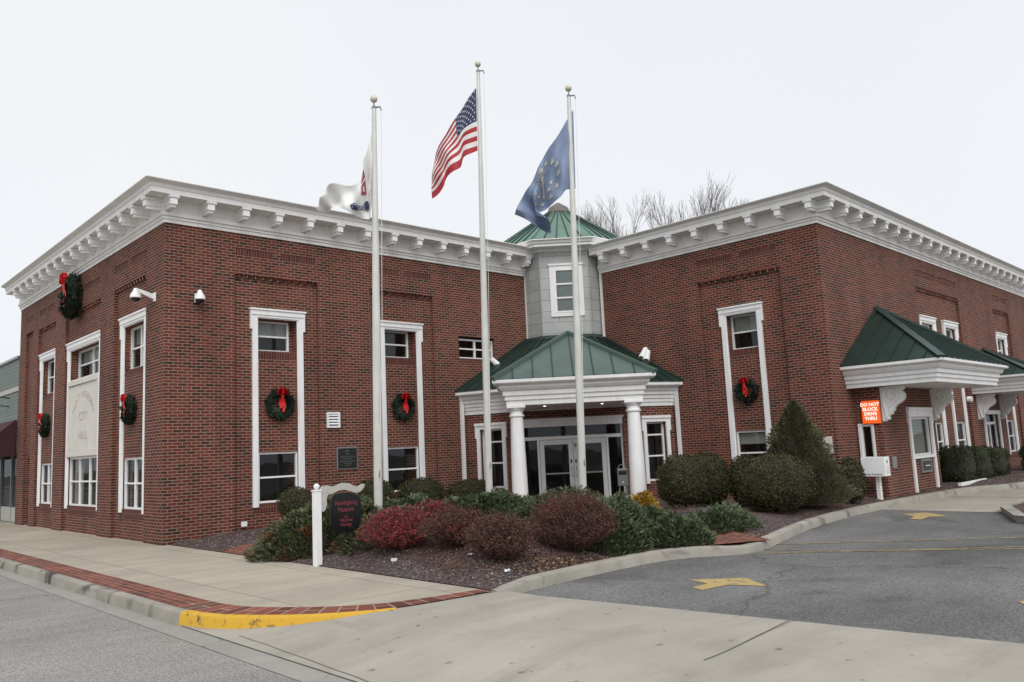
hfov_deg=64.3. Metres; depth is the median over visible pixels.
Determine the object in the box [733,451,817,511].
boxwood
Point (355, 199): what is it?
city flag
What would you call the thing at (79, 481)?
window
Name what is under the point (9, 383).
shop building
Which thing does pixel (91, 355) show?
window
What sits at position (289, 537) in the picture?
juniper
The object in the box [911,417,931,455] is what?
window
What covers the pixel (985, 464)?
hedge
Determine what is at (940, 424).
window
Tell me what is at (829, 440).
cornerstone
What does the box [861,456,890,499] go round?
payment box
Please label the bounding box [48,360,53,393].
window
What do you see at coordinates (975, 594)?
parking lot
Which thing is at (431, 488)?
boxwood
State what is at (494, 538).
barberry
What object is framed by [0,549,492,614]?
brick band
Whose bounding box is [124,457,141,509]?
window
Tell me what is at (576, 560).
fallen leaves
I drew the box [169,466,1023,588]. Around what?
planting bed
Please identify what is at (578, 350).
flagpole
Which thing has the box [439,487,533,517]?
juniper
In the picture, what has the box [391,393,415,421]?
wreath
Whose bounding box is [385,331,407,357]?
window
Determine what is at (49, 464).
window
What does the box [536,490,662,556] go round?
juniper
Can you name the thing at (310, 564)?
ground
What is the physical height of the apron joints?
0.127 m
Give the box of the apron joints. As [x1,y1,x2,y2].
[239,617,794,681]
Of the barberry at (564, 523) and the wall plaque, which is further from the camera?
the wall plaque
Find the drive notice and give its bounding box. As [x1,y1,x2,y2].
[860,400,881,423]
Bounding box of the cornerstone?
[818,436,833,453]
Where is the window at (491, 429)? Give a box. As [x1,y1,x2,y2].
[482,429,503,487]
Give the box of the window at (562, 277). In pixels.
[554,268,572,312]
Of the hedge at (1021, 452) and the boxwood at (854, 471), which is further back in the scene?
the hedge at (1021, 452)
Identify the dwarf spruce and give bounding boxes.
[764,399,862,506]
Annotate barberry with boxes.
[355,504,429,549]
[406,502,488,545]
[407,497,454,518]
[455,509,537,559]
[519,482,625,550]
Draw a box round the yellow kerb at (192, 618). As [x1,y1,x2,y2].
[178,607,396,628]
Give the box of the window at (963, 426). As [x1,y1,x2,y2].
[957,422,966,445]
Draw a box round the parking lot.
[523,510,1023,643]
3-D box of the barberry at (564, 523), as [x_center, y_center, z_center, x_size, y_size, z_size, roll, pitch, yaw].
[0.840,2.619,12.169,1.559,0.992,1.644,4,-10,-43]
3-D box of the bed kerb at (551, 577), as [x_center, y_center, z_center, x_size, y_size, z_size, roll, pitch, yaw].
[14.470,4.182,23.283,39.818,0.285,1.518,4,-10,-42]
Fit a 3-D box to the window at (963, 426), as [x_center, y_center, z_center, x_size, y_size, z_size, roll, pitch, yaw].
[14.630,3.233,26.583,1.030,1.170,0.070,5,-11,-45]
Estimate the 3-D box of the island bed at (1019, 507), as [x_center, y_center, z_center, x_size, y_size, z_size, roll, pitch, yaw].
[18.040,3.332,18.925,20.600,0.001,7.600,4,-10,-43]
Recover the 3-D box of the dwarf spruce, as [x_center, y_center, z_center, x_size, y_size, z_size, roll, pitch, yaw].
[6.300,2.504,18.000,2.420,2.466,2.325,4,-10,-43]
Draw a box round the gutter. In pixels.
[0,568,355,681]
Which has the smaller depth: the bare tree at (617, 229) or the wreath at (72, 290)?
the wreath at (72, 290)
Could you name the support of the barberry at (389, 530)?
on the planting bed at (771, 521)
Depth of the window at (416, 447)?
22.04 m
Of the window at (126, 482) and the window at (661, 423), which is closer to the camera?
the window at (126, 482)
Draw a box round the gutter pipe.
[958,478,986,485]
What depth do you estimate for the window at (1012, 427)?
30.95 m
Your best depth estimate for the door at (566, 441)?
22.42 m
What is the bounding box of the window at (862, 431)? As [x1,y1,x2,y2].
[861,425,874,456]
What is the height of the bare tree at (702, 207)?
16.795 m
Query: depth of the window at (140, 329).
19.85 m
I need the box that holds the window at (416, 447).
[388,446,418,491]
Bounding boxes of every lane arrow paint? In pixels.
[692,578,765,589]
[904,512,944,518]
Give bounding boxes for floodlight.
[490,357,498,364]
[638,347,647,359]
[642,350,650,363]
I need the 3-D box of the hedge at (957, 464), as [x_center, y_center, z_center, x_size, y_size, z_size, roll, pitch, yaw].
[13.052,3.650,23.823,1.377,1.292,0.979,4,-10,-43]
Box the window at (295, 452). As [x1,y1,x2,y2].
[259,451,297,502]
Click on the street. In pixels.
(46, 636)
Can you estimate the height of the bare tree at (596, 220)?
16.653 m
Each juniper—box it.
[242,493,382,561]
[325,503,430,554]
[361,492,439,517]
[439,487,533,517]
[504,484,606,521]
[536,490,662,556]
[615,494,673,532]
[647,507,717,548]
[684,500,764,533]
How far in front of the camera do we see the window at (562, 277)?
25.00 m
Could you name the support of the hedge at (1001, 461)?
on the planting bed at (771, 521)
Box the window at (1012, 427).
[1007,420,1016,451]
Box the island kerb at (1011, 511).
[998,498,1023,523]
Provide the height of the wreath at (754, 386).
0.740 m
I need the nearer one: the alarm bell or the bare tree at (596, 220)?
the alarm bell
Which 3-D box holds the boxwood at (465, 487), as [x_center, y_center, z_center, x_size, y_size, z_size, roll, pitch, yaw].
[-1.048,4.067,21.417,1.585,0.926,1.138,4,-10,-43]
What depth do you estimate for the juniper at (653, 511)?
13.74 m
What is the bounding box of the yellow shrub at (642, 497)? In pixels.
[630,489,662,509]
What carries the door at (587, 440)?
in the city hall
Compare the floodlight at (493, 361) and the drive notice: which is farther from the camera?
the floodlight at (493, 361)
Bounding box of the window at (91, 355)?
[78,344,98,377]
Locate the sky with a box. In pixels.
[0,0,1023,363]
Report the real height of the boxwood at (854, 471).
1.191 m
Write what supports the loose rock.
on the planting bed at (771, 521)
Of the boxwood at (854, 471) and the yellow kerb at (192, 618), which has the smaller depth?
the yellow kerb at (192, 618)
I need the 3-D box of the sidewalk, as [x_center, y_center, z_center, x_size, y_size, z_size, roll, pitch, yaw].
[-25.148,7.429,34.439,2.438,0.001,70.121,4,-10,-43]
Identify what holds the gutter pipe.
on the planting bed at (771, 521)
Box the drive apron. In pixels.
[182,587,1023,681]
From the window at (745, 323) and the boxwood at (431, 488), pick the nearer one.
the boxwood at (431, 488)
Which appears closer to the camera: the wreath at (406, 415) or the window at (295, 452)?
the window at (295, 452)
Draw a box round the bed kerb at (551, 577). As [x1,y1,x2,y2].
[489,482,1023,592]
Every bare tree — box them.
[568,193,623,233]
[581,189,650,236]
[642,174,743,227]
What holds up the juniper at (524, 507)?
on the planting bed at (771, 521)
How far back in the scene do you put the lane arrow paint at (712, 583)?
10.07 m
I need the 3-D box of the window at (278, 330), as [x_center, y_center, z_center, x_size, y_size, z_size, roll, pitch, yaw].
[-5.912,-0.090,19.877,0.920,0.750,0.140,4,-10,-43]
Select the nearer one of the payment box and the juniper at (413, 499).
the juniper at (413, 499)
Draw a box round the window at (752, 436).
[736,430,766,455]
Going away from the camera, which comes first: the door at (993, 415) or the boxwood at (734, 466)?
the boxwood at (734, 466)
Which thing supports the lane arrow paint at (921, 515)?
on the parking lot
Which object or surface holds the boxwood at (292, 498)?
on the planting bed at (771, 521)
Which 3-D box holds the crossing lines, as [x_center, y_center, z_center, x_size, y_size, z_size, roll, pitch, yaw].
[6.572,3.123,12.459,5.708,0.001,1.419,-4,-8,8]
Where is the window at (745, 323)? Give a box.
[730,313,757,349]
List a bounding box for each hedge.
[938,444,979,481]
[962,444,995,478]
[986,446,1011,475]
[1018,445,1023,469]
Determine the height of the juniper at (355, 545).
0.779 m
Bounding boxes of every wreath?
[37,413,49,437]
[57,272,82,319]
[119,394,136,425]
[264,388,295,420]
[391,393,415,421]
[733,377,759,403]
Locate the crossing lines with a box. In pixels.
[758,537,1023,553]
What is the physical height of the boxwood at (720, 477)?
1.427 m
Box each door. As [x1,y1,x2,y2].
[540,439,574,492]
[573,438,608,497]
[986,414,998,448]
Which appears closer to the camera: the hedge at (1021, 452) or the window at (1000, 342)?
the hedge at (1021, 452)
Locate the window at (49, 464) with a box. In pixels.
[41,463,51,503]
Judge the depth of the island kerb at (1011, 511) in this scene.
15.92 m
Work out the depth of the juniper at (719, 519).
14.32 m
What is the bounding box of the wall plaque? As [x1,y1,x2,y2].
[336,447,357,469]
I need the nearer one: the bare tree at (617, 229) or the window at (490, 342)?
the window at (490, 342)
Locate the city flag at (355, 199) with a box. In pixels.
[316,134,371,218]
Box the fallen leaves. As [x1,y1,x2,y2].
[389,474,1023,585]
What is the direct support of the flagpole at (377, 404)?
on the planting bed at (771, 521)
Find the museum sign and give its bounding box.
[311,483,364,566]
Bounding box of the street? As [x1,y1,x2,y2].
[0,576,299,681]
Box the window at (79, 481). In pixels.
[69,456,96,506]
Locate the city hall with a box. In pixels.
[1,175,1023,552]
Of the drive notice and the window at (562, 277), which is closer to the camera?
the drive notice
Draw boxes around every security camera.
[130,288,155,301]
[194,290,204,302]
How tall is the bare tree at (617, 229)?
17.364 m
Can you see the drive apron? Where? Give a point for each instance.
(504, 636)
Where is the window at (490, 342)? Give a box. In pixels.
[459,339,492,358]
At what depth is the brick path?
13.43 m
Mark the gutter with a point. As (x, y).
(284, 667)
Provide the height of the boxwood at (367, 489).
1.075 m
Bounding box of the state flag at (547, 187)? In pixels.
[515,111,575,233]
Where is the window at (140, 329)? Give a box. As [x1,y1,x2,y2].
[130,324,143,368]
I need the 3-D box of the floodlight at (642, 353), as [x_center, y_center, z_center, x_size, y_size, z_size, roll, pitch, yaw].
[3.855,0.406,23.779,0.397,0.479,0.214,4,-10,-43]
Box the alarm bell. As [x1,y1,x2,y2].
[967,396,972,401]
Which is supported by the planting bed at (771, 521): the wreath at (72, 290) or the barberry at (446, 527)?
the barberry at (446, 527)
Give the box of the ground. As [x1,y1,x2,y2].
[8,510,966,681]
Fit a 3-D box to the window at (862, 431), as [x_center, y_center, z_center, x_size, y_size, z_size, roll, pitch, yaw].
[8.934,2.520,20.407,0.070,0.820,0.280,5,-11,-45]
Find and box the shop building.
[0,356,19,522]
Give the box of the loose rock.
[175,517,665,586]
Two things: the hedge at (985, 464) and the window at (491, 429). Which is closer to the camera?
the window at (491, 429)
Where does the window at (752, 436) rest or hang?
in the city hall
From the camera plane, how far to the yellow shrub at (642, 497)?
16.36 m
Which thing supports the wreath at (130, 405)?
attached to the city hall
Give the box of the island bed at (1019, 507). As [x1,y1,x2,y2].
[1013,503,1023,512]
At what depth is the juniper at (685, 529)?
12.81 m
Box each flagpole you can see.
[370,95,382,511]
[475,61,492,492]
[565,85,586,489]
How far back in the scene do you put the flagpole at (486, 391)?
18.01 m
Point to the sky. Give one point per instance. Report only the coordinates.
(914, 109)
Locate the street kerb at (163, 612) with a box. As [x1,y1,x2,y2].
[0,557,187,630]
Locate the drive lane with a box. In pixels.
[882,488,1023,511]
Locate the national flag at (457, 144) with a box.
[431,89,477,197]
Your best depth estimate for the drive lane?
19.38 m
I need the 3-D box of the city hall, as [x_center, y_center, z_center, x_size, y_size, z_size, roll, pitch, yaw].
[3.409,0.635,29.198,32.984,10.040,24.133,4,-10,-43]
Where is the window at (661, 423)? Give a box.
[646,421,665,480]
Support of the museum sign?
on the planting bed at (771, 521)
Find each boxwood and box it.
[276,485,311,519]
[357,477,396,502]
[396,476,445,500]
[445,478,497,501]
[654,453,713,506]
[695,451,731,506]
[727,454,754,504]
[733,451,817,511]
[837,456,867,503]
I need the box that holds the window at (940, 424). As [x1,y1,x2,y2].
[935,423,943,450]
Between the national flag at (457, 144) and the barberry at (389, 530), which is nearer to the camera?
the barberry at (389, 530)
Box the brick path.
[223,531,769,554]
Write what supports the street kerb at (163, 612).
on the ground
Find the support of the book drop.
on the city hall
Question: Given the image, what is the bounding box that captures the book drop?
[617,464,627,494]
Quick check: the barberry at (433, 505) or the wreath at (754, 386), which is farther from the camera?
the wreath at (754, 386)
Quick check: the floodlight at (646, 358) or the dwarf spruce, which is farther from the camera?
the floodlight at (646, 358)
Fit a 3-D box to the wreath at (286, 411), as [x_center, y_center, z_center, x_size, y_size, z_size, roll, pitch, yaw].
[-5.531,1.520,19.413,0.847,0.818,0.316,4,-10,-43]
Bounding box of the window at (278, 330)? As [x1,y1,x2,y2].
[258,321,288,351]
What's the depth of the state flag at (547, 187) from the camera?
16.89 m
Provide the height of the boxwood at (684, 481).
1.308 m
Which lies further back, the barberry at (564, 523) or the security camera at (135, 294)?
the security camera at (135, 294)
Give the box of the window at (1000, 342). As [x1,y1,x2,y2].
[997,339,1002,353]
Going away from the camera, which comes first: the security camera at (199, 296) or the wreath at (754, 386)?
the security camera at (199, 296)
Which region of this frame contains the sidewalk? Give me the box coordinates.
[0,521,477,606]
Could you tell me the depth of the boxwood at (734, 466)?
18.59 m

